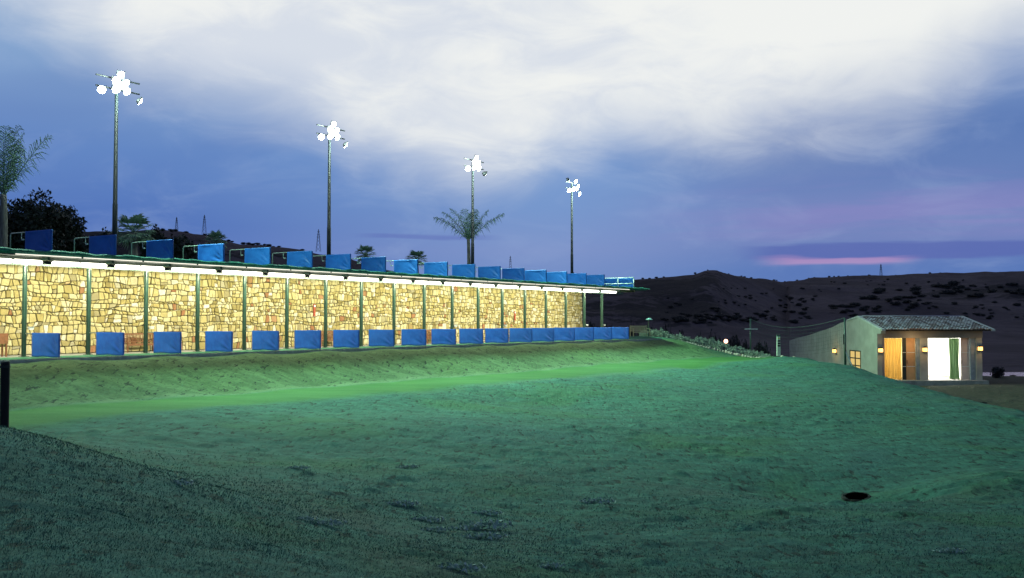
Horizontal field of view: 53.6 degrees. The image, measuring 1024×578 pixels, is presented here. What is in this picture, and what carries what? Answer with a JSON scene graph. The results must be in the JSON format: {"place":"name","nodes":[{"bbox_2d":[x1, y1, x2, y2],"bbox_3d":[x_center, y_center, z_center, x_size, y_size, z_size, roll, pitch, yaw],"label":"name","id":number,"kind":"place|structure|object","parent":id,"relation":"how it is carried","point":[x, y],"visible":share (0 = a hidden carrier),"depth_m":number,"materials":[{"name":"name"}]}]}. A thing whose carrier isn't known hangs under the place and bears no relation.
{"place":"outdoors","nodes":[
{"label":"outdoors","id":0,"kind":"place"},
{"bbox_2d":[0,336,1023,577],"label":"ground","id":1,"kind":"structure","parent":0,"point":[817,432],"depth_m":28.84,"materials":[{"name":"plant"}]},
{"bbox_2d":[0,360,10,427],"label":"timber post","id":2,"kind":"object","parent":1,"relation":"on","point":[5,366],"visible":0.94,"depth_m":15.90,"materials":[{"name":"wood"}]},
{"bbox_2d":[170,479,192,485],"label":"weed clump","id":3,"kind":"object","parent":1,"relation":"on","point":[183,481],"visible":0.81,"depth_m":13.69,"materials":[{"name":"green plant"}]},
{"bbox_2d":[0,264,582,355],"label":"stone wall","id":4,"kind":"structure","parent":1,"relation":"on","point":[56,299],"depth_m":55.62,"materials":[{"name":"stone"}]},
{"bbox_2d":[294,515,318,520],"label":"weed clump","id":5,"kind":"object","parent":1,"relation":"on","point":[305,517],"visible":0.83,"depth_m":14.16,"materials":[{"name":"green plant"}]},
{"bbox_2d":[311,518,346,526],"bbox_3d":[-2.613,3.273,14.167,0.602,0.128,0.272,0,-2,0],"label":"weed clump","id":6,"kind":"object","parent":1,"relation":"on","point":[336,522],"visible":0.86,"depth_m":14.18,"materials":[{"name":"green plant"}]},
{"bbox_2d":[0,247,661,363],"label":"range shelter","id":7,"kind":"object","parent":1,"relation":"on","point":[23,357],"visible":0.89,"depth_m":52.55,"materials":[{"name":"concrete"}]},
{"bbox_2d":[0,333,7,356],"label":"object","id":8,"kind":"object","parent":7,"relation":"on","point":[3,338],"visible":1,"depth_m":43.26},
{"bbox_2d":[10,229,52,250],"bbox_3d":[-20.185,-1.918,42.480,3.042,1.020,0.106,-1,-2,33],"label":"deck divider","id":9,"kind":"object","parent":7,"relation":"on","point":[41,240],"visible":0.91,"depth_m":42.12,"materials":[{"name":"fabric"}]},
{"bbox_2d":[0,253,80,264],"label":"bay light","id":10,"kind":"object","parent":7,"relation":"attached to","point":[23,259],"visible":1,"depth_m":41.15,"materials":[{"name":"metal"}]},
{"bbox_2d":[25,333,59,357],"bbox_3d":[-19.390,2.317,41.822,2.420,1.008,0.100,-1,-2,33],"label":"bay divider","id":11,"kind":"object","parent":7,"relation":"on","point":[45,344],"visible":1,"depth_m":41.63,"materials":[{"name":"fabric"}]},
{"bbox_2d":[74,235,116,254],"bbox_3d":[-18.534,-1.837,44.989,3.042,1.020,0.080,-1,-2,33],"label":"deck divider","id":12,"kind":"object","parent":7,"relation":"on","point":[104,244],"visible":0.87,"depth_m":44.66,"materials":[{"name":"fabric"}]},
{"bbox_2d":[50,257,141,267],"bbox_3d":[-17.880,-1.121,43.705,0.735,0.364,3.980,-1,-2,33],"label":"bay light","id":13,"kind":"object","parent":7,"relation":"attached to","point":[92,262],"visible":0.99,"depth_m":43.38,"materials":[{"name":"metal"}]},
{"bbox_2d":[90,332,124,355],"bbox_3d":[-17.742,2.397,44.325,2.420,1.008,0.105,-1,-2,33],"label":"bay divider","id":14,"kind":"object","parent":7,"relation":"on","point":[109,343],"visible":1,"depth_m":44.14,"materials":[{"name":"fabric"}]},
{"bbox_2d":[124,333,153,352],"bbox_3d":[-18.317,2.630,49.988,0.610,0.950,1.910,-1,-2,33],"label":"bench","id":15,"kind":"object","parent":7,"relation":"on","point":[128,341],"visible":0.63,"depth_m":49.95,"materials":[{"name":"brown wood"}]},
{"bbox_2d":[131,239,173,257],"bbox_3d":[-16.886,-1.757,47.492,3.042,1.020,0.099,-1,-2,33],"label":"deck divider","id":16,"kind":"object","parent":7,"relation":"on","point":[159,248],"visible":0.87,"depth_m":47.16,"materials":[{"name":"fabric"}]},
{"bbox_2d":[113,261,196,270],"bbox_3d":[-16.231,-1.041,46.210,0.735,0.364,3.980,-1,-2,33],"label":"bay light","id":17,"kind":"object","parent":7,"relation":"attached to","point":[148,265],"visible":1,"depth_m":45.89,"materials":[{"name":"metal"}]},
{"bbox_2d":[147,332,181,353],"bbox_3d":[-16.092,2.478,46.832,2.420,1.008,0.100,-1,-2,33],"label":"bay divider","id":18,"kind":"object","parent":7,"relation":"on","point":[167,342],"visible":1,"depth_m":46.65,"materials":[{"name":"fabric"}]},
{"bbox_2d":[183,243,224,261],"bbox_3d":[-15.239,-1.677,49.994,3.042,1.020,0.106,-1,-2,33],"label":"deck divider","id":19,"kind":"object","parent":7,"relation":"on","point":[211,252],"visible":0.91,"depth_m":49.64,"materials":[{"name":"fabric"}]},
{"bbox_2d":[169,264,245,272],"bbox_3d":[-14.583,-0.960,48.715,0.735,0.364,3.980,-1,-2,33],"label":"bay light","id":20,"kind":"object","parent":7,"relation":"attached to","point":[200,268],"visible":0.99,"depth_m":48.41,"materials":[{"name":"metal"}]},
{"bbox_2d":[199,331,232,351],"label":"bay divider","id":21,"kind":"object","parent":7,"relation":"on","point":[221,341],"visible":1,"depth_m":49.15,"materials":[{"name":"fabric"}]},
{"bbox_2d":[230,247,270,264],"bbox_3d":[-13.587,-1.596,52.503,3.042,1.020,0.080,-1,-2,33],"label":"deck divider","id":22,"kind":"object","parent":7,"relation":"on","point":[261,256],"visible":0.87,"depth_m":52.13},
{"bbox_2d":[220,267,289,275],"bbox_3d":[-12.934,-0.880,51.220,0.735,0.364,3.980,-1,-2,33],"label":"bay light","id":23,"kind":"object","parent":7,"relation":"attached to","point":[248,271],"visible":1,"depth_m":50.89,"materials":[{"name":"metal"}]},
{"bbox_2d":[246,331,278,349],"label":"bay divider","id":24,"kind":"object","parent":7,"relation":"on","point":[265,340],"visible":1,"depth_m":51.66,"materials":[{"name":"fabric"}]},
{"bbox_2d":[272,251,312,266],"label":"deck divider","id":25,"kind":"object","parent":7,"relation":"on","point":[300,258],"visible":0.88,"depth_m":54.66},
{"bbox_2d":[266,270,330,277],"bbox_3d":[-11.285,-0.799,53.725,0.735,0.364,3.980,-1,-2,33],"label":"bay light","id":26,"kind":"object","parent":7,"relation":"attached to","point":[295,273],"visible":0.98,"depth_m":53.45,"materials":[{"name":"metal"}]},
{"bbox_2d":[288,330,320,348],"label":"bay divider","id":27,"kind":"object","parent":7,"relation":"on","point":[308,339],"visible":1,"depth_m":54.18,"materials":[{"name":"fabric"}]},
{"bbox_2d":[321,331,332,346],"bbox_3d":[-11.026,2.986,61.064,0.610,0.950,1.910,-1,-2,33],"label":"bench","id":28,"kind":"object","parent":7,"relation":"on","point":[328,336],"visible":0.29,"depth_m":60.97,"materials":[{"name":"brown wood"}]},
{"bbox_2d":[319,254,350,269],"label":"deck divider","id":29,"kind":"object","parent":7,"relation":"on","point":[339,261],"visible":0.88,"depth_m":57.13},
{"bbox_2d":[310,272,366,279],"bbox_3d":[-9.636,-0.719,56.230,0.735,0.364,3.980,-1,-2,33],"label":"bay light","id":30,"kind":"object","parent":7,"relation":"attached to","point":[335,275],"visible":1,"depth_m":55.89,"materials":[{"name":"metal"}]},
{"bbox_2d":[327,330,358,347],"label":"bay divider","id":31,"kind":"object","parent":7,"relation":"on","point":[346,338],"visible":1,"depth_m":56.67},
{"bbox_2d":[351,257,385,271],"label":"deck divider","id":32,"kind":"object","parent":7,"relation":"on","point":[373,264],"visible":0.85,"depth_m":59.67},
{"bbox_2d":[348,274,400,280],"bbox_3d":[-7.987,-0.639,58.734,0.735,0.364,3.980,-1,-2,33],"label":"bay light","id":33,"kind":"object","parent":7,"relation":"attached to","point":[370,277],"visible":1,"depth_m":58.38,"materials":[{"name":"metal"}]},
{"bbox_2d":[369,330,393,346],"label":"bay divider","id":34,"kind":"object","parent":7,"relation":"on","point":[385,338],"visible":1,"depth_m":59.16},
{"bbox_2d":[390,259,417,273],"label":"deck divider","id":35,"kind":"object","parent":7,"relation":"on","point":[407,266],"visible":0.84,"depth_m":62.15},
{"bbox_2d":[382,276,429,282],"bbox_3d":[-6.338,-0.558,61.239,0.735,0.364,3.980,-1,-2,33],"label":"bay light","id":36,"kind":"object","parent":7,"relation":"attached to","point":[403,279],"visible":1,"depth_m":60.97,"materials":[{"name":"metal"}]},
{"bbox_2d":[395,329,425,345],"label":"bay divider","id":37,"kind":"object","parent":7,"relation":"on","point":[416,337],"visible":1,"depth_m":61.71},
{"bbox_2d":[418,262,447,275],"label":"deck divider","id":38,"kind":"object","parent":7,"relation":"on","point":[436,268],"visible":0.85,"depth_m":64.66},
{"bbox_2d":[413,278,460,284],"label":"bay light","id":39,"kind":"object","parent":7,"relation":"attached to","point":[428,281],"visible":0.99,"depth_m":63.44,"materials":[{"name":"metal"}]},
{"bbox_2d":[426,329,455,344],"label":"bay divider","id":40,"kind":"object","parent":7,"relation":"on","point":[444,336],"visible":1,"depth_m":64.19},
{"bbox_2d":[448,264,474,276],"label":"deck divider","id":41,"kind":"object","parent":7,"relation":"on","point":[466,270],"visible":0.86,"depth_m":67.18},
{"bbox_2d":[445,280,486,285],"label":"bay light","id":42,"kind":"object","parent":7,"relation":"attached to","point":[459,282],"visible":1,"depth_m":66.02,"materials":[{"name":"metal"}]},
{"bbox_2d":[459,329,482,343],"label":"bay divider","id":43,"kind":"object","parent":7,"relation":"on","point":[473,336],"visible":1,"depth_m":66.70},
{"bbox_2d":[475,266,500,278],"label":"deck divider","id":44,"kind":"object","parent":7,"relation":"on","point":[491,272],"visible":0.82,"depth_m":69.64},
{"bbox_2d":[470,281,511,286],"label":"bay light","id":45,"kind":"object","parent":7,"relation":"attached to","point":[484,284],"visible":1,"depth_m":68.42,"materials":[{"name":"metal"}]},
{"bbox_2d":[479,328,508,342],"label":"bay divider","id":46,"kind":"object","parent":7,"relation":"on","point":[496,335],"visible":1,"depth_m":69.21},
{"bbox_2d":[502,268,524,280],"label":"deck divider","id":47,"kind":"object","parent":7,"relation":"on","point":[518,274],"visible":0.78,"depth_m":72.14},
{"bbox_2d":[498,283,533,287],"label":"bay light","id":48,"kind":"object","parent":7,"relation":"attached to","point":[507,285],"visible":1,"depth_m":71.04,"materials":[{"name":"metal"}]},
{"bbox_2d":[509,328,531,342],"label":"bay divider","id":49,"kind":"object","parent":7,"relation":"on","point":[520,334],"visible":0.99,"depth_m":71.71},
{"bbox_2d":[525,270,546,281],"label":"deck divider","id":50,"kind":"object","parent":7,"relation":"on","point":[537,275],"visible":0.84,"depth_m":74.66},
{"bbox_2d":[520,284,556,289],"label":"bay light","id":51,"kind":"object","parent":7,"relation":"attached to","point":[530,287],"visible":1,"depth_m":73.49,"materials":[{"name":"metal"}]},
{"bbox_2d":[532,328,553,341],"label":"bay divider","id":52,"kind":"object","parent":7,"relation":"on","point":[543,334],"visible":0.98,"depth_m":74.19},
{"bbox_2d":[547,271,566,282],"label":"deck divider","id":53,"kind":"object","parent":7,"relation":"on","point":[559,277],"visible":0.78,"depth_m":77.16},
{"bbox_2d":[542,285,576,290],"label":"bay light","id":54,"kind":"object","parent":7,"relation":"attached to","point":[557,288],"visible":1,"depth_m":75.97,"materials":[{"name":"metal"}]},
{"bbox_2d":[554,328,574,340],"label":"bay divider","id":55,"kind":"object","parent":7,"relation":"on","point":[564,334],"visible":0.94,"depth_m":76.69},
{"bbox_2d":[567,273,586,284],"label":"deck divider","id":56,"kind":"object","parent":7,"relation":"on","point":[578,278],"visible":0.82,"depth_m":79.64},
{"bbox_2d":[563,286,594,291],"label":"bay light","id":57,"kind":"object","parent":7,"relation":"attached to","point":[577,289],"visible":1,"depth_m":78.48,"materials":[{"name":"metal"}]},
{"bbox_2d":[575,328,593,340],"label":"bay divider","id":58,"kind":"object","parent":7,"relation":"on","point":[584,333],"visible":0.88,"depth_m":79.15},
{"bbox_2d":[587,275,604,285],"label":"deck divider","id":59,"kind":"object","parent":7,"relation":"on","point":[598,280],"visible":0.7,"depth_m":82.12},
{"bbox_2d":[582,287,612,292],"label":"bay light","id":60,"kind":"object","parent":7,"relation":"attached to","point":[590,290],"visible":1,"depth_m":80.95,"materials":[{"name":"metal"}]},
{"bbox_2d":[585,327,611,339],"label":"bay divider","id":61,"kind":"object","parent":7,"relation":"on","point":[604,333],"visible":0.84,"depth_m":81.65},
{"bbox_2d":[599,288,629,292],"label":"bay light","id":62,"kind":"object","parent":7,"relation":"attached to","point":[608,290],"visible":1,"depth_m":83.42,"materials":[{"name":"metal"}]},
{"bbox_2d":[605,277,633,287],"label":"end railing","id":63,"kind":"object","parent":7,"relation":"on","point":[625,282],"visible":0.73,"depth_m":87.67,"materials":[{"name":"blue plastic"}]},
{"bbox_2d":[612,327,628,338],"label":"bay divider","id":64,"kind":"object","parent":7,"relation":"on","point":[620,332],"visible":0.78,"depth_m":84.14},
{"bbox_2d":[384,500,420,506],"bbox_3d":[-2.150,4.147,19.586,0.748,0.159,0.339,-1,-2,20],"label":"weed clump","id":65,"kind":"object","parent":1,"relation":"on","point":[405,502],"visible":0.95,"depth_m":19.57,"materials":[{"name":"green plant"}]},
{"bbox_2d":[412,515,445,522],"bbox_3d":[-1.524,4.098,18.026,0.689,0.146,0.312,-1,-2,22],"label":"weed clump","id":66,"kind":"object","parent":1,"relation":"on","point":[428,518],"visible":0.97,"depth_m":18.00,"materials":[{"name":"green plant"}]},
{"bbox_2d":[420,526,449,531],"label":"weed clump","id":67,"kind":"object","parent":1,"relation":"on","point":[437,528],"visible":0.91,"depth_m":16.83,"materials":[{"name":"green plant"}]},
{"bbox_2d":[432,561,486,572],"bbox_3d":[-0.623,3.232,11.749,0.650,0.138,0.294,0,-2,15],"label":"weed clump","id":68,"kind":"object","parent":1,"relation":"on","point":[466,566],"visible":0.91,"depth_m":11.74,"materials":[{"name":"green plant"}]},
{"bbox_2d":[451,518,512,530],"bbox_3d":[-0.511,4.100,17.527,1.117,0.237,0.506,0,-2,-10],"label":"weed clump","id":69,"kind":"object","parent":1,"relation":"on","point":[497,523],"visible":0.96,"depth_m":17.54,"materials":[{"name":"green plant"}]},
{"bbox_2d":[461,531,507,539],"bbox_3d":[-0.457,4.034,16.531,0.772,0.164,0.350,0,-2,10],"label":"weed clump","id":70,"kind":"object","parent":1,"relation":"on","point":[490,534],"visible":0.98,"depth_m":16.52,"materials":[{"name":"green plant"}]},
{"bbox_2d":[471,509,503,515],"bbox_3d":[-0.503,4.354,19.717,0.669,0.142,0.303,-1,-2,23],"label":"weed clump","id":71,"kind":"object","parent":1,"relation":"on","point":[488,512],"visible":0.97,"depth_m":19.70,"materials":[{"name":"green plant"}]},
{"bbox_2d":[537,562,564,568],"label":"weed clump","id":72,"kind":"object","parent":1,"relation":"on","point":[556,565],"visible":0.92,"depth_m":13.09,"materials":[{"name":"green plant"}]},
{"bbox_2d":[578,497,615,503],"bbox_3d":[1.812,4.578,21.866,0.835,0.177,0.378,-1,-2,23],"label":"weed clump","id":73,"kind":"object","parent":1,"relation":"on","point":[591,500],"visible":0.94,"depth_m":21.85,"materials":[{"name":"green plant"}]},
{"bbox_2d":[630,325,650,335],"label":"bench","id":74,"kind":"object","parent":1,"relation":"on","point":[634,330],"visible":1,"depth_m":89.26,"materials":[{"name":"brown wood"}]},
{"bbox_2d":[650,327,668,337],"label":"silver shrub","id":75,"kind":"object","parent":1,"relation":"on","point":[659,333],"visible":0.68,"depth_m":93.72,"materials":[{"name":"green plant"}]},
{"bbox_2d":[670,333,685,340],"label":"silver shrub","id":76,"kind":"object","parent":1,"relation":"on","point":[679,336],"visible":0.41,"depth_m":93.87,"materials":[{"name":"green plant"}]},
{"bbox_2d":[690,336,704,344],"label":"silver shrub","id":77,"kind":"object","parent":1,"relation":"on","point":[697,340],"visible":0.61,"depth_m":93.85,"materials":[{"name":"green plant"}]},
{"bbox_2d":[710,340,723,349],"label":"silver shrub","id":78,"kind":"object","parent":1,"relation":"on","point":[716,345],"visible":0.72,"depth_m":93.34,"materials":[{"name":"green plant"}]},
{"bbox_2d":[727,335,740,347],"bbox_3d":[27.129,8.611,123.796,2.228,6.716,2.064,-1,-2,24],"label":"scrub bush","id":79,"kind":"object","parent":1,"relation":"on","point":[736,342],"visible":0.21,"depth_m":123.64,"materials":[{"name":"green plant"}]},
{"bbox_2d":[727,345,744,353],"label":"silver shrub","id":80,"kind":"object","parent":1,"relation":"on","point":[736,349],"visible":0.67,"depth_m":92.89,"materials":[{"name":"green plant"}]},
{"bbox_2d":[753,341,767,353],"bbox_3d":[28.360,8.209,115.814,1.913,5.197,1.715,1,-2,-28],"label":"scrub bush","id":81,"kind":"object","parent":1,"relation":"on","point":[757,347],"visible":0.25,"depth_m":115.55,"materials":[{"name":"green plant"}]},
{"bbox_2d":[776,335,780,355],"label":"marker post","id":82,"kind":"object","parent":1,"relation":"on","point":[778,350],"visible":1,"depth_m":83.76,"materials":[{"name":"paint"}]},
{"bbox_2d":[843,318,852,365],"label":"net pole","id":83,"kind":"object","parent":1,"relation":"on","point":[844,343],"visible":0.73,"depth_m":80.83,"materials":[{"name":"metal"}]},
{"bbox_2d":[751,318,843,354],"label":"ball net","id":84,"kind":"object","parent":83,"relation":"attached to","point":[798,334],"visible":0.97,"depth_m":87.65,"materials":[{"name":"grey"}]},
{"bbox_2d":[841,491,870,501],"bbox_3d":[8.878,5.433,26.081,0.800,0.244,0.630,-2,12,43],"label":"drain hole","id":85,"kind":"object","parent":1,"relation":"on","point":[855,496],"visible":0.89,"depth_m":26.04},
{"bbox_2d":[931,547,966,552],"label":"weed clump","id":86,"kind":"object","parent":1,"relation":"on","point":[946,550],"visible":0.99,"depth_m":14.50,"materials":[{"name":"green plant"}]},
{"bbox_2d":[990,366,1004,377],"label":"scrub bush","id":87,"kind":"object","parent":1,"relation":"on","point":[996,372],"visible":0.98,"depth_m":97.51,"materials":[{"name":"green plant"}]},
{"bbox_2d":[0,0,1023,281],"label":"sky","id":88,"kind":"structure","parent":0,"point":[779,140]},
{"bbox_2d":[82,229,1023,371],"bbox_3d":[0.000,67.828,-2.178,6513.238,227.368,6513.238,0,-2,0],"label":"hills","id":89,"kind":"structure","parent":0,"point":[1003,344],"depth_m":538.17,"materials":[{"name":"soil"}]},
{"bbox_2d":[789,315,994,385],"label":"teaching building","id":90,"kind":"structure","parent":0,"point":[952,355],"depth_m":85.90,"materials":[{"name":"concrete"},{"name":"tile"},{"name":"glass"}]},
{"bbox_2d":[849,350,860,367],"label":"window","id":91,"kind":"structure","parent":90,"relation":"in","point":[855,355],"depth_m":91.09,"materials":[{"name":"yellow glass"}]},
{"bbox_2d":[902,338,906,379],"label":"door","id":92,"kind":"structure","parent":90,"relation":"in","point":[903,339],"depth_m":85.16,"materials":[{"name":"black glass"}]},
{"bbox_2d":[906,338,915,379],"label":"door","id":93,"kind":"structure","parent":90,"relation":"in","point":[910,342],"depth_m":85.16,"materials":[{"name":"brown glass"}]},
{"bbox_2d":[960,338,969,379],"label":"door","id":94,"kind":"structure","parent":90,"relation":"in","point":[965,375],"depth_m":85.16,"materials":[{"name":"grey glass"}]},
{"bbox_2d":[983,372,1023,375],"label":"water","id":95,"kind":"structure","parent":0,"point":[1007,373],"depth_m":140.19,"materials":[{"name":"purple liquid"}]},
{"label":"terrace","id":96,"kind":"structure","parent":0,"visible":0},
{"bbox_2d":[0,124,53,246],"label":"feather palm","id":97,"kind":"object","parent":96,"relation":"on","point":[6,185],"visible":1,"depth_m":50.09,"materials":[{"name":"green plant"}]},
{"bbox_2d":[7,187,73,249],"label":"evergreen tree","id":98,"kind":"object","parent":96,"relation":"on","point":[32,217],"visible":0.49,"depth_m":81.20,"materials":[{"name":"green plant"}]},
{"bbox_2d":[59,205,88,252],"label":"evergreen tree","id":99,"kind":"object","parent":96,"relation":"on","point":[77,228],"visible":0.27,"depth_m":85.77,"materials":[{"name":"green plant"}]},
{"bbox_2d":[88,227,117,250],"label":"evergreen tree","id":100,"kind":"object","parent":96,"relation":"on","point":[106,232],"visible":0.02,"depth_m":92.00,"materials":[{"name":"green plant"}]},
{"bbox_2d":[95,70,142,254],"bbox_3d":[-19.662,-5.951,50.610,0.682,9.943,2.631,-1,-2,33],"label":"floodlight mast","id":101,"kind":"object","parent":96,"relation":"on","point":[119,82],"visible":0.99,"depth_m":50.64,"materials":[{"name":"metal"}]},
{"bbox_2d":[109,213,154,255],"bbox_3d":[-23.226,-2.685,62.150,3.142,4.156,3.076,-2,-3,44],"label":"fan palm","id":102,"kind":"object","parent":96,"relation":"on","point":[133,235],"visible":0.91,"depth_m":61.88,"materials":[{"name":"green plant"}]},
{"bbox_2d":[138,224,166,256],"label":"evergreen tree","id":103,"kind":"object","parent":96,"relation":"on","point":[159,236],"visible":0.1,"depth_m":99.88,"materials":[{"name":"green plant"}]},
{"bbox_2d":[168,234,197,259],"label":"evergreen tree","id":104,"kind":"object","parent":96,"relation":"on","point":[179,245],"visible":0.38,"depth_m":109.63,"materials":[{"name":"green plant"}]},
{"bbox_2d":[205,230,227,249],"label":"fan palm","id":105,"kind":"object","parent":96,"relation":"on","point":[213,235],"visible":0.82,"depth_m":71.96,"materials":[{"name":"green plant"}]},
{"bbox_2d":[316,120,347,254],"bbox_3d":[-11.272,-5.542,63.356,0.682,9.943,2.631,-1,-2,33],"label":"floodlight mast","id":106,"kind":"object","parent":96,"relation":"on","point":[332,131],"visible":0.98,"depth_m":63.38,"materials":[{"name":"metal"}]},
{"bbox_2d":[353,244,376,263],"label":"fan palm","id":107,"kind":"object","parent":96,"relation":"on","point":[367,249],"visible":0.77,"depth_m":77.88,"materials":[{"name":"green plant"}]},
{"bbox_2d":[405,250,426,272],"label":"fan palm","id":108,"kind":"object","parent":96,"relation":"on","point":[414,254],"visible":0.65,"depth_m":85.87,"materials":[{"name":"green plant"}]},
{"bbox_2d":[433,208,504,263],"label":"feather palm","id":109,"kind":"object","parent":96,"relation":"on","point":[466,231],"visible":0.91,"depth_m":84.06,"materials":[{"name":"green plant"}]},
{"bbox_2d":[464,155,486,263],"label":"floodlight mast","id":110,"kind":"object","parent":96,"relation":"on","point":[475,162],"visible":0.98,"depth_m":76.27,"materials":[{"name":"metal"}]},
{"bbox_2d":[565,178,580,272],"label":"floodlight mast","id":111,"kind":"object","parent":96,"relation":"on","point":[571,189],"visible":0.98,"depth_m":88.75,"materials":[{"name":"metal"}]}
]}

